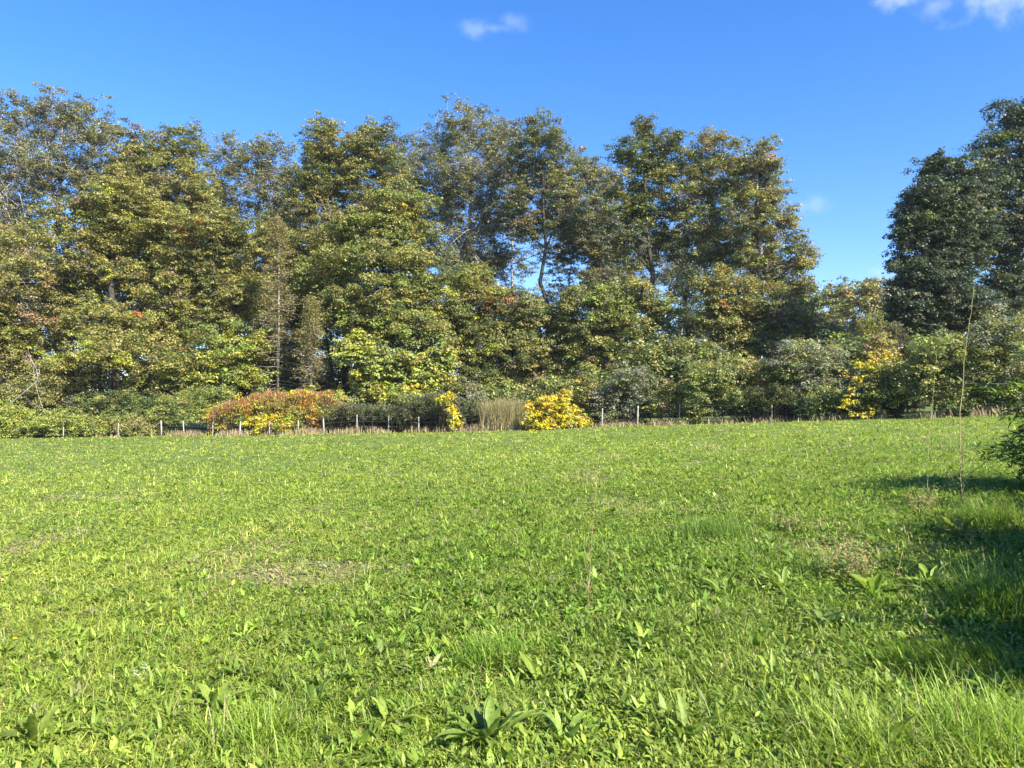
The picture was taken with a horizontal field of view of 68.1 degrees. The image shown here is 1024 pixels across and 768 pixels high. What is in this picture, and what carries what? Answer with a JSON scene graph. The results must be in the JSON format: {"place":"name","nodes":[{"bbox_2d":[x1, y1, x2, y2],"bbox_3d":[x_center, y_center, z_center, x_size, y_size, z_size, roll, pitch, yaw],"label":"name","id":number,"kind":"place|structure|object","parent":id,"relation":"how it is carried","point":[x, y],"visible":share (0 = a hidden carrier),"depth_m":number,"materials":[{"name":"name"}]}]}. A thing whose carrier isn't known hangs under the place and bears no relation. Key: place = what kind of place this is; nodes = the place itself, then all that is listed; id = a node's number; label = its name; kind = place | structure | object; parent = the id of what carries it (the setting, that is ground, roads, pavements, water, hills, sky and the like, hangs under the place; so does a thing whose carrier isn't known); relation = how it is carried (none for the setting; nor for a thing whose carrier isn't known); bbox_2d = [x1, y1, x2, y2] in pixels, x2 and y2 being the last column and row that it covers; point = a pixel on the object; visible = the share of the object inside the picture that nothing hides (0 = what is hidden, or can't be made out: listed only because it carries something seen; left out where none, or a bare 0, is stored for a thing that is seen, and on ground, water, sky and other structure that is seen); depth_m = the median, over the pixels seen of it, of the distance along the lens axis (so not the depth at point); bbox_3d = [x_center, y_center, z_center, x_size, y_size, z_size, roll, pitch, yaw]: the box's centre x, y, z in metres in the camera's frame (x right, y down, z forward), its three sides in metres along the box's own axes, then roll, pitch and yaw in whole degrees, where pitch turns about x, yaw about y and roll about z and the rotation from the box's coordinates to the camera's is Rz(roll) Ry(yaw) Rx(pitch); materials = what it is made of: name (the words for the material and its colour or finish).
{"place":"outdoors","nodes":[
{"label":"outdoors","id":0,"kind":"place"},
{"bbox_2d":[0,401,1023,767],"bbox_3d":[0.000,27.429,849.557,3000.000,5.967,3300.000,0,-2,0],"label":"ground","id":1,"kind":"structure","parent":0,"point":[366,459],"depth_m":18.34,"materials":[{"name":"plant"}]},
{"bbox_2d":[0,215,75,410],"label":"tree","id":2,"kind":"object","parent":1,"relation":"on","point":[19,343],"visible":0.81,"depth_m":56.26,"materials":[{"name":"green plant"}]},
{"bbox_2d":[0,704,86,745],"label":"dock plant","id":3,"kind":"object","parent":1,"relation":"on","point":[33,727],"visible":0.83,"depth_m":3.72,"materials":[{"name":"green plant"}]},
{"bbox_2d":[0,398,122,438],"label":"bramble bush","id":4,"kind":"object","parent":1,"relation":"on","point":[15,421],"visible":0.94,"depth_m":51.81,"materials":[{"name":"green plant"}]},
{"bbox_2d":[0,81,131,411],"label":"oak tree","id":5,"kind":"object","parent":1,"relation":"on","point":[32,171],"visible":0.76,"depth_m":67.53,"materials":[{"name":"green plant"}]},
{"bbox_2d":[10,168,209,433],"bbox_3d":[-30.948,-6.315,58.990,15.192,20.638,9.739,0,-2,0],"label":"tree","id":6,"kind":"object","parent":1,"relation":"on","point":[111,209],"visible":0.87,"depth_m":58.46,"materials":[{"name":"green plant"}]},
{"bbox_2d":[3,323,221,434],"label":"tree","id":7,"kind":"object","parent":1,"relation":"on","point":[147,374],"visible":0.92,"depth_m":54.17,"materials":[{"name":"green plant"}]},
{"bbox_2d":[60,386,181,433],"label":"shrub","id":8,"kind":"object","parent":1,"relation":"on","point":[89,400],"visible":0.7,"depth_m":53.37,"materials":[{"name":"green plant"}]},
{"bbox_2d":[48,244,202,409],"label":"young tree","id":9,"kind":"object","parent":1,"relation":"on","point":[122,298],"visible":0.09,"depth_m":61.98,"materials":[{"name":"green plant"}]},
{"bbox_2d":[111,411,167,436],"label":"shrub","id":10,"kind":"object","parent":1,"relation":"on","point":[141,425],"visible":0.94,"depth_m":51.09,"materials":[{"name":"green plant"}]},
{"bbox_2d":[78,115,224,429],"bbox_3d":[-30.319,-9.489,66.131,12.102,27.276,12.843,2,-2,-42],"label":"oak tree","id":11,"kind":"object","parent":1,"relation":"on","point":[142,162],"visible":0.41,"depth_m":64.65,"materials":[{"name":"green plant"}]},
{"bbox_2d":[140,383,240,434],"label":"shrub","id":12,"kind":"object","parent":1,"relation":"on","point":[198,405],"visible":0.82,"depth_m":51.88,"materials":[{"name":"green plant"}]},
{"bbox_2d":[139,190,283,430],"bbox_3d":[-23.702,-5.730,60.527,11.589,19.139,8.713,0,-2,0],"label":"tree","id":13,"kind":"object","parent":1,"relation":"on","point":[223,243],"visible":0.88,"depth_m":59.63,"materials":[{"name":"green plant"}]},
{"bbox_2d":[184,680,252,719],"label":"dock plant","id":14,"kind":"object","parent":1,"relation":"on","point":[208,693],"visible":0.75,"depth_m":4.09,"materials":[{"name":"green plant"}]},
{"bbox_2d":[157,316,280,433],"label":"tree","id":15,"kind":"object","parent":1,"relation":"on","point":[237,371],"visible":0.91,"depth_m":54.26,"materials":[{"name":"green plant"}]},
{"bbox_2d":[153,255,307,429],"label":"young tree","id":16,"kind":"object","parent":1,"relation":"on","point":[267,385],"visible":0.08,"depth_m":62.16,"materials":[{"name":"green plant"}]},
{"bbox_2d":[197,130,306,405],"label":"oak tree","id":17,"kind":"object","parent":1,"relation":"on","point":[260,149],"visible":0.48,"depth_m":71.88,"materials":[{"name":"green plant"}]},
{"bbox_2d":[170,677,334,767],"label":"grass tussock","id":18,"kind":"object","parent":1,"relation":"on","point":[251,728],"depth_m":3.60,"materials":[{"name":"plant"}]},
{"bbox_2d":[248,211,305,430],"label":"larch tree","id":19,"kind":"object","parent":1,"relation":"on","point":[277,229],"visible":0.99,"depth_m":55.59,"materials":[{"name":"green plant"}]},
{"bbox_2d":[198,385,358,434],"bbox_3d":[-15.361,2.494,50.023,10.824,4.876,6.654,0,-2,0],"label":"autumn hedge","id":20,"kind":"object","parent":1,"relation":"on","point":[278,416],"visible":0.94,"depth_m":49.30,"materials":[{"name":"orange plant"}]},
{"bbox_2d":[234,209,349,397],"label":"tree","id":21,"kind":"object","parent":1,"relation":"on","point":[288,244],"visible":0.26,"depth_m":64.87,"materials":[{"name":"green plant"}]},
{"bbox_2d":[284,292,336,425],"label":"larch tree","id":22,"kind":"object","parent":1,"relation":"on","point":[311,328],"visible":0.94,"depth_m":53.45,"materials":[{"name":"green plant"}]},
{"bbox_2d":[261,284,374,400],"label":"young tree","id":23,"kind":"object","parent":1,"relation":"on","point":[340,373],"visible":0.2,"depth_m":61.32,"materials":[{"name":"green plant"}]},
{"bbox_2d":[273,110,424,396],"bbox_3d":[-14.021,-9.810,66.032,12.982,27.283,9.778,0,-2,0],"label":"oak tree","id":24,"kind":"object","parent":1,"relation":"on","point":[327,155],"visible":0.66,"depth_m":64.41,"materials":[{"name":"green plant"}]},
{"bbox_2d":[317,401,395,431],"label":"arching shrub","id":25,"kind":"object","parent":1,"relation":"on","point":[362,415],"visible":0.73,"depth_m":48.25,"materials":[{"name":"green plant"}]},
{"bbox_2d":[286,175,450,424],"bbox_3d":[-11.443,-6.159,57.613,13.595,19.274,9.108,-1,-2,20],"label":"tree","id":26,"kind":"object","parent":1,"relation":"on","point":[345,261],"visible":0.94,"depth_m":56.52,"materials":[{"name":"green plant"}]},
{"bbox_2d":[299,290,459,386],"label":"tree","id":27,"kind":"object","parent":1,"relation":"on","point":[407,324],"visible":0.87,"depth_m":54.94,"materials":[{"name":"green plant"}]},
{"bbox_2d":[357,695,425,730],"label":"dock plant","id":28,"kind":"object","parent":1,"relation":"on","point":[383,712],"visible":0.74,"depth_m":3.80,"materials":[{"name":"green plant"}]},
{"bbox_2d":[328,327,463,429],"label":"tree","id":29,"kind":"object","parent":1,"relation":"on","point":[378,370],"visible":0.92,"depth_m":52.45,"materials":[{"name":"green plant"}]},
{"bbox_2d":[388,131,460,349],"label":"tree","id":30,"kind":"object","parent":1,"relation":"on","point":[416,156],"visible":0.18,"depth_m":74.96,"materials":[{"name":"green plant"}]},
{"bbox_2d":[370,389,488,431],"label":"arching shrub","id":31,"kind":"object","parent":1,"relation":"on","point":[430,407],"visible":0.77,"depth_m":47.09,"materials":[{"name":"green plant"}]},
{"bbox_2d":[434,391,468,431],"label":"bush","id":32,"kind":"object","parent":1,"relation":"on","point":[447,398],"visible":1,"depth_m":45.38,"materials":[{"name":"yellow plant"}]},
{"bbox_2d":[409,92,523,380],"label":"oak tree","id":33,"kind":"object","parent":1,"relation":"on","point":[465,179],"visible":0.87,"depth_m":68.97,"materials":[{"name":"green plant"}]},
{"bbox_2d":[452,379,491,428],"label":"shrub","id":34,"kind":"object","parent":1,"relation":"on","point":[469,397],"visible":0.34,"depth_m":47.68,"materials":[{"name":"green plant"}]},
{"bbox_2d":[420,260,536,401],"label":"tree","id":35,"kind":"object","parent":1,"relation":"on","point":[463,299],"visible":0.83,"depth_m":57.22,"materials":[{"name":"green plant"}]},
{"bbox_2d":[420,235,538,310],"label":"tree","id":36,"kind":"object","parent":1,"relation":"on","point":[508,268],"visible":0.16,"depth_m":74.38,"materials":[{"name":"green plant"}]},
{"bbox_2d":[431,617,539,675],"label":"grass tussock","id":37,"kind":"object","parent":1,"relation":"on","point":[478,653],"depth_m":4.61,"materials":[{"name":"plant"}]},
{"bbox_2d":[433,695,544,749],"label":"dock plant","id":38,"kind":"object","parent":1,"relation":"on","point":[490,719],"visible":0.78,"depth_m":3.55,"materials":[{"name":"green plant"}]},
{"bbox_2d":[473,397,531,430],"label":"tan tussock","id":39,"kind":"object","parent":1,"relation":"on","point":[503,413],"visible":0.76,"depth_m":45.48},
{"bbox_2d":[475,380,537,423],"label":"thicket","id":40,"kind":"object","parent":1,"relation":"on","point":[492,394],"visible":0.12,"depth_m":50.32,"materials":[{"name":"green plant"}]},
{"bbox_2d":[0,414,1023,767],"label":"weed leaves","id":41,"kind":"object","parent":1,"relation":"on","point":[650,726],"visible":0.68,"depth_m":4.61,"materials":[{"name":"green plant"}]},
{"bbox_2d":[0,414,1023,767],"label":"weed rosettes","id":42,"kind":"object","parent":1,"relation":"on","point":[538,596],"visible":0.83,"depth_m":5.01,"materials":[{"name":"green plant"}]},
{"bbox_2d":[0,438,1023,767],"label":"ground cover","id":43,"kind":"object","parent":1,"relation":"on","point":[350,594],"visible":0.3,"depth_m":7.07,"materials":[{"name":"green plant"}]},
{"bbox_2d":[453,130,593,286],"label":"tree","id":44,"kind":"object","parent":1,"relation":"on","point":[509,254],"visible":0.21,"depth_m":74.23,"materials":[{"name":"green plant"}]},
{"bbox_2d":[483,285,592,394],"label":"tree","id":45,"kind":"object","parent":1,"relation":"on","point":[520,320],"visible":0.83,"depth_m":56.30,"materials":[{"name":"green plant"}]},
{"bbox_2d":[486,103,593,351],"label":"oak tree","id":46,"kind":"object","parent":1,"relation":"on","point":[524,179],"visible":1,"depth_m":66.04,"materials":[{"name":"green plant"}]},
{"bbox_2d":[510,371,605,417],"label":"thicket","id":47,"kind":"object","parent":1,"relation":"on","point":[534,394],"visible":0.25,"depth_m":48.51,"materials":[{"name":"green plant"}]},
{"bbox_2d":[520,388,597,430],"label":"yellow bush","id":48,"kind":"object","parent":1,"relation":"on","point":[558,411],"visible":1,"depth_m":43.38,"materials":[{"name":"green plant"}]},
{"bbox_2d":[530,240,589,359],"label":"tree","id":49,"kind":"object","parent":1,"relation":"on","point":[569,260],"visible":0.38,"depth_m":75.41,"materials":[{"name":"green plant"}]},
{"bbox_2d":[537,706,599,749],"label":"dock plant","id":50,"kind":"object","parent":1,"relation":"on","point":[555,722],"visible":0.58,"depth_m":3.51,"materials":[{"name":"green plant"}]},
{"bbox_2d":[568,369,608,426],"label":"shrub","id":51,"kind":"object","parent":1,"relation":"on","point":[584,378],"visible":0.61,"depth_m":45.15,"materials":[{"name":"green plant"}]},
{"bbox_2d":[541,162,640,280],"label":"tree","id":52,"kind":"object","parent":1,"relation":"on","point":[600,224],"visible":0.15,"depth_m":73.96,"materials":[{"name":"green plant"}]},
{"bbox_2d":[562,146,644,295],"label":"oak tree","id":53,"kind":"object","parent":1,"relation":"on","point":[587,177],"visible":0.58,"depth_m":72.73,"materials":[{"name":"green plant"}]},
{"bbox_2d":[551,274,687,380],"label":"tree","id":54,"kind":"object","parent":1,"relation":"on","point":[615,313],"visible":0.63,"depth_m":55.04,"materials":[{"name":"green plant"}]},
{"bbox_2d":[588,360,666,423],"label":"shrub","id":55,"kind":"object","parent":1,"relation":"on","point":[619,396],"visible":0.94,"depth_m":43.74,"materials":[{"name":"green plant"}]},
{"bbox_2d":[568,233,702,298],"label":"tree","id":56,"kind":"object","parent":1,"relation":"on","point":[658,276],"visible":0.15,"depth_m":74.98,"materials":[{"name":"green plant"}]},
{"bbox_2d":[587,346,686,421],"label":"thicket","id":57,"kind":"object","parent":1,"relation":"on","point":[603,379],"visible":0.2,"depth_m":46.68,"materials":[{"name":"green plant"}]},
{"bbox_2d":[594,111,693,416],"bbox_3d":[11.002,-9.657,61.882,8.637,24.774,6.817,0,-2,0],"label":"oak tree","id":58,"kind":"object","parent":1,"relation":"on","point":[646,214],"visible":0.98,"depth_m":61.10,"materials":[{"name":"green plant"}]},
{"bbox_2d":[641,376,695,420],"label":"shrub","id":59,"kind":"object","parent":1,"relation":"on","point":[670,395],"visible":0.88,"depth_m":42.04,"materials":[{"name":"green plant"}]},
{"bbox_2d":[616,331,729,420],"bbox_3d":[9.835,-0.450,47.136,7.221,5.798,5.612,0,-2,0],"label":"thicket","id":60,"kind":"object","parent":1,"relation":"on","point":[668,353],"visible":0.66,"depth_m":46.10,"materials":[{"name":"green plant"}]},
{"bbox_2d":[645,159,712,337],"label":"tree","id":61,"kind":"object","parent":1,"relation":"on","point":[671,269],"visible":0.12,"depth_m":75.34,"materials":[{"name":"green plant"}]},
{"bbox_2d":[662,250,705,415],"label":"young tree","id":62,"kind":"object","parent":1,"relation":"on","point":[685,322],"visible":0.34,"depth_m":58.25,"materials":[{"name":"green plant"}]},
{"bbox_2d":[660,689,726,743],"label":"dock plant","id":63,"kind":"object","parent":1,"relation":"on","point":[682,715],"visible":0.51,"depth_m":3.44,"materials":[{"name":"green plant"}]},
{"bbox_2d":[661,125,750,406],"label":"oak tree","id":64,"kind":"object","parent":1,"relation":"on","point":[704,237],"visible":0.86,"depth_m":59.98,"materials":[{"name":"green plant"}]},
{"bbox_2d":[654,345,757,419],"bbox_3d":[11.681,-0.014,45.350,6.228,4.582,5.999,-1,-2,36],"label":"thicket","id":65,"kind":"object","parent":1,"relation":"on","point":[707,355],"visible":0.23,"depth_m":44.72,"materials":[{"name":"green plant"}]},
{"bbox_2d":[654,510,771,544],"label":"grass tussock","id":66,"kind":"object","parent":1,"relation":"on","point":[710,530],"depth_m":8.40,"materials":[{"name":"plant"}]},
{"bbox_2d":[675,359,758,423],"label":"shrub","id":67,"kind":"object","parent":1,"relation":"on","point":[717,377],"visible":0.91,"depth_m":40.69,"materials":[{"name":"green plant"}]},
{"bbox_2d":[687,261,799,414],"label":"tree","id":68,"kind":"object","parent":1,"relation":"on","point":[731,301],"visible":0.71,"depth_m":53.20,"materials":[{"name":"green plant"}]},
{"bbox_2d":[696,176,812,294],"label":"tree","id":69,"kind":"object","parent":1,"relation":"on","point":[744,271],"visible":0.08,"depth_m":75.22,"materials":[{"name":"green plant"}]},
{"bbox_2d":[723,347,796,420],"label":"shrub","id":70,"kind":"object","parent":1,"relation":"on","point":[749,375],"visible":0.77,"depth_m":40.95,"materials":[{"name":"green plant"}]},
{"bbox_2d":[714,133,826,393],"bbox_3d":[19.556,-8.374,57.411,8.643,21.293,5.676,0,-2,0],"label":"oak tree","id":71,"kind":"object","parent":1,"relation":"on","point":[765,195],"visible":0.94,"depth_m":56.93,"materials":[{"name":"green plant"}]},
{"bbox_2d":[734,381,809,421],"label":"arching shrub","id":72,"kind":"object","parent":1,"relation":"on","point":[765,402],"visible":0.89,"depth_m":39.31,"materials":[{"name":"green plant"}]},
{"bbox_2d":[731,280,855,412],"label":"tree","id":73,"kind":"object","parent":1,"relation":"on","point":[796,321],"visible":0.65,"depth_m":51.62,"materials":[{"name":"green plant"}]},
{"bbox_2d":[753,338,861,415],"bbox_3d":[15.861,-0.282,39.850,5.792,4.505,3.583,0,-2,0],"label":"shrub","id":74,"kind":"object","parent":1,"relation":"on","point":[824,368],"visible":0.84,"depth_m":39.47,"materials":[{"name":"green plant"}]},
{"bbox_2d":[792,281,847,338],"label":"distant tree","id":75,"kind":"object","parent":1,"relation":"on","point":[834,309],"visible":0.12,"depth_m":116.32,"materials":[{"name":"green plant"}]},
{"bbox_2d":[789,378,853,419],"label":"shrub","id":76,"kind":"object","parent":1,"relation":"on","point":[811,403],"visible":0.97,"depth_m":37.66,"materials":[{"name":"green plant"}]},
{"bbox_2d":[791,603,857,631],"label":"dock plant","id":77,"kind":"object","parent":1,"relation":"on","point":[830,615],"visible":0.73,"depth_m":5.02,"materials":[{"name":"green plant"}]},
{"bbox_2d":[814,274,869,342],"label":"distant tree","id":78,"kind":"object","parent":1,"relation":"on","point":[832,297],"visible":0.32,"depth_m":125.72,"materials":[{"name":"green plant"}]},
{"bbox_2d":[781,329,912,413],"bbox_3d":[18.744,-0.614,42.161,7.162,4.968,5.876,0,-2,0],"label":"thicket","id":79,"kind":"object","parent":1,"relation":"on","point":[842,341],"visible":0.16,"depth_m":41.30,"materials":[{"name":"green plant"}]},
{"bbox_2d":[742,661,975,767],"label":"grass tussock","id":80,"kind":"object","parent":1,"relation":"on","point":[855,713],"depth_m":3.24,"materials":[{"name":"plant"}]},
{"bbox_2d":[812,535,912,581],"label":"dry weed","id":81,"kind":"object","parent":1,"relation":"on","point":[856,555],"visible":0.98,"depth_m":6.17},
{"bbox_2d":[839,276,905,346],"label":"distant tree","id":82,"kind":"object","parent":1,"relation":"on","point":[869,292],"visible":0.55,"depth_m":114.98,"materials":[{"name":"green plant"}]},
{"bbox_2d":[840,571,915,594],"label":"dock plant","id":83,"kind":"object","parent":1,"relation":"on","point":[876,582],"visible":0.74,"depth_m":5.73,"materials":[{"name":"green plant"}]},
{"bbox_2d":[857,330,902,412],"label":"shrub","id":84,"kind":"object","parent":1,"relation":"on","point":[878,339],"visible":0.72,"depth_m":38.24,"materials":[{"name":"plant"}]},
{"bbox_2d":[837,348,923,418],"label":"yellow sprayed bush","id":85,"kind":"object","parent":1,"relation":"on","point":[870,394],"visible":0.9,"depth_m":36.32,"materials":[{"name":"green plant"}]},
{"bbox_2d":[838,706,931,754],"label":"dock plant","id":86,"kind":"object","parent":1,"relation":"on","point":[893,731],"visible":0.41,"depth_m":3.20,"materials":[{"name":"green plant"}]},
{"bbox_2d":[876,320,913,413],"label":"weeping shrub","id":87,"kind":"object","parent":1,"relation":"on","point":[894,330],"visible":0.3,"depth_m":39.31,"materials":[{"name":"green plant"}]},
{"bbox_2d":[813,621,1017,684],"bbox_3d":[2.220,1.512,4.327,1.024,0.233,0.895,1,-2,-19],"label":"grass tussock","id":88,"kind":"object","parent":1,"relation":"on","point":[895,654],"depth_m":4.25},
{"bbox_2d":[808,646,1023,767],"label":"grass tussock","id":89,"kind":"object","parent":1,"relation":"on","point":[962,718],"depth_m":3.33,"materials":[{"name":"plant"}]},
{"bbox_2d":[896,560,959,587],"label":"dock plant","id":90,"kind":"object","parent":1,"relation":"on","point":[934,575],"visible":0.55,"depth_m":5.90,"materials":[{"name":"green plant"}]},
{"bbox_2d":[886,331,991,413],"bbox_3d":[19.947,-0.458,35.240,4.577,4.124,3.792,0,-2,0],"label":"shrub","id":91,"kind":"object","parent":1,"relation":"on","point":[921,380],"visible":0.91,"depth_m":34.73,"materials":[{"name":"green plant"}]},
{"bbox_2d":[856,616,1023,699],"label":"grass tussock","id":92,"kind":"object","parent":1,"relation":"on","point":[959,654],"depth_m":4.14,"materials":[{"name":"plant"}]},
{"bbox_2d":[869,143,1014,373],"bbox_3d":[25.594,-6.495,45.379,8.529,16.166,6.137,0,-2,0],"label":"dark tree","id":93,"kind":"object","parent":1,"relation":"on","point":[940,218],"visible":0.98,"depth_m":44.48,"materials":[{"name":"green plant"}]},
{"bbox_2d":[899,323,997,412],"bbox_3d":[23.395,-0.784,39.393,6.868,4.778,4.868,0,-2,0],"label":"thicket","id":94,"kind":"object","parent":1,"relation":"on","point":[942,331],"visible":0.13,"depth_m":38.99,"materials":[{"name":"green plant"}]},
{"bbox_2d":[893,546,1023,631],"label":"grass tussock","id":95,"kind":"object","parent":1,"relation":"on","point":[983,595],"depth_m":5.24,"materials":[{"name":"plant"}]},
{"bbox_2d":[931,490,1023,535],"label":"grass tussock","id":96,"kind":"object","parent":1,"relation":"on","point":[984,513],"depth_m":8.18,"materials":[{"name":"plant"}]},
{"bbox_2d":[932,380,1023,416],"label":"shrub","id":97,"kind":"object","parent":1,"relation":"on","point":[977,404],"visible":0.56,"depth_m":34.02,"materials":[{"name":"green plant"}]},
{"bbox_2d":[951,343,1023,486],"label":"bamboo shrub","id":98,"kind":"object","parent":1,"relation":"on","point":[1015,453],"visible":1,"depth_m":10.61,"materials":[{"name":"leaf"},{"name":"bark"}]},
{"bbox_2d":[952,310,1023,412],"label":"shrub","id":99,"kind":"object","parent":1,"relation":"on","point":[992,361],"visible":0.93,"depth_m":33.60,"materials":[{"name":"green plant"}]},
{"bbox_2d":[966,96,1023,357],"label":"dark tree","id":100,"kind":"object","parent":1,"relation":"on","point":[1010,242],"visible":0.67,"depth_m":46.86,"materials":[{"name":"green plant"}]},
{"bbox_2d":[0,0,1023,404],"label":"sky","id":101,"kind":"structure","parent":0,"point":[854,91],"materials":[{"name":"blue"}]},
{"bbox_2d":[95,403,1023,437],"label":"dry grass","id":102,"kind":"structure","parent":0,"point":[921,415],"depth_m":44.03,"materials":[{"name":"plant"}]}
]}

